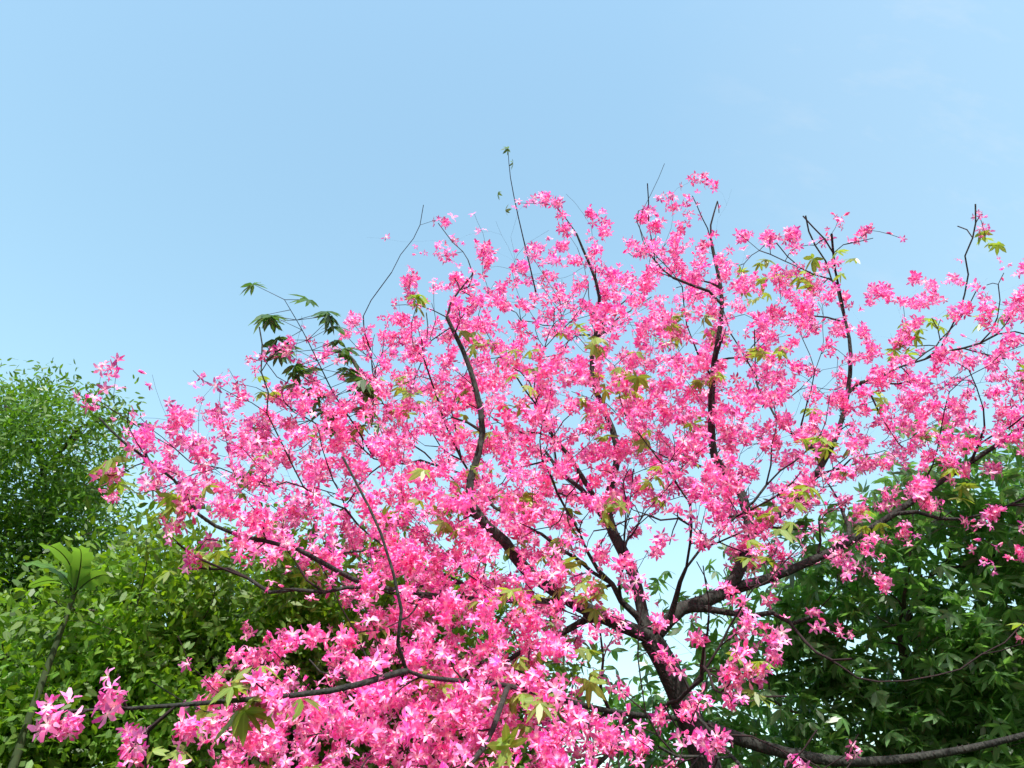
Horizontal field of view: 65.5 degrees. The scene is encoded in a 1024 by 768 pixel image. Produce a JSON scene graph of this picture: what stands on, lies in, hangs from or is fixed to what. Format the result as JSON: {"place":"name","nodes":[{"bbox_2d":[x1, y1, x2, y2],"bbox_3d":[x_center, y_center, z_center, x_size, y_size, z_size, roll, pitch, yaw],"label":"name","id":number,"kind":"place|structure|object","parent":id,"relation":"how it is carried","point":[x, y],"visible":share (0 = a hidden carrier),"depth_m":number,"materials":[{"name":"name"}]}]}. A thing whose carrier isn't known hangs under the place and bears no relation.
{"place":"outdoors","nodes":[
{"label":"outdoors","id":0,"kind":"place"},
{"bbox_2d":[8,542,109,767],"bbox_3d":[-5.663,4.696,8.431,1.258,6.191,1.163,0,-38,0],"label":"banana plant","id":1,"kind":"object","parent":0,"point":[73,567],"depth_m":10.09,"materials":[{"name":"green plant"}]},
{"bbox_2d":[0,357,162,764],"bbox_3d":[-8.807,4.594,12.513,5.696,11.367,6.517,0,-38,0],"label":"tall tree","id":2,"kind":"object","parent":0,"point":[64,496],"depth_m":13.48,"materials":[{"name":"green plant"}]},
{"bbox_2d":[0,482,642,767],"bbox_3d":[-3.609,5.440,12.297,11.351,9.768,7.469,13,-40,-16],"label":"bush","id":3,"kind":"object","parent":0,"point":[95,659],"depth_m":10.80,"materials":[{"name":"plant"}]},
{"bbox_2d":[0,0,1023,767],"label":"sky","id":4,"kind":"structure","parent":0,"point":[160,160],"materials":[{"name":"blue"}]},
{"bbox_2d":[27,153,1023,767],"bbox_3d":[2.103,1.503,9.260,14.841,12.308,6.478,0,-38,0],"label":"flowering tree","id":5,"kind":"object","parent":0,"point":[337,717],"depth_m":9.58,"materials":[{"name":"pink plant"}]},
{"bbox_2d":[85,146,1023,767],"bbox_3d":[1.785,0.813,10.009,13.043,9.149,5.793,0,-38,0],"label":"leaves","id":6,"kind":"object","parent":5,"relation":"attached to","point":[247,714],"visible":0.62,"depth_m":9.63,"materials":[{"name":"green plant"}]},
{"bbox_2d":[464,304,1017,767],"bbox_3d":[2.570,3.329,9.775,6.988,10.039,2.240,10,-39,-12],"label":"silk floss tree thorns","id":7,"kind":"object","parent":5,"relation":"attached to","point":[696,600],"visible":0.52,"depth_m":9.64,"materials":[{"name":"plant"}]},
{"bbox_2d":[561,417,1023,767],"bbox_3d":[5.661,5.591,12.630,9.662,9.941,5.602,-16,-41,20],"label":"tree","id":8,"kind":"object","parent":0,"point":[946,713],"depth_m":12.35,"materials":[{"name":"green plant"}]}
]}

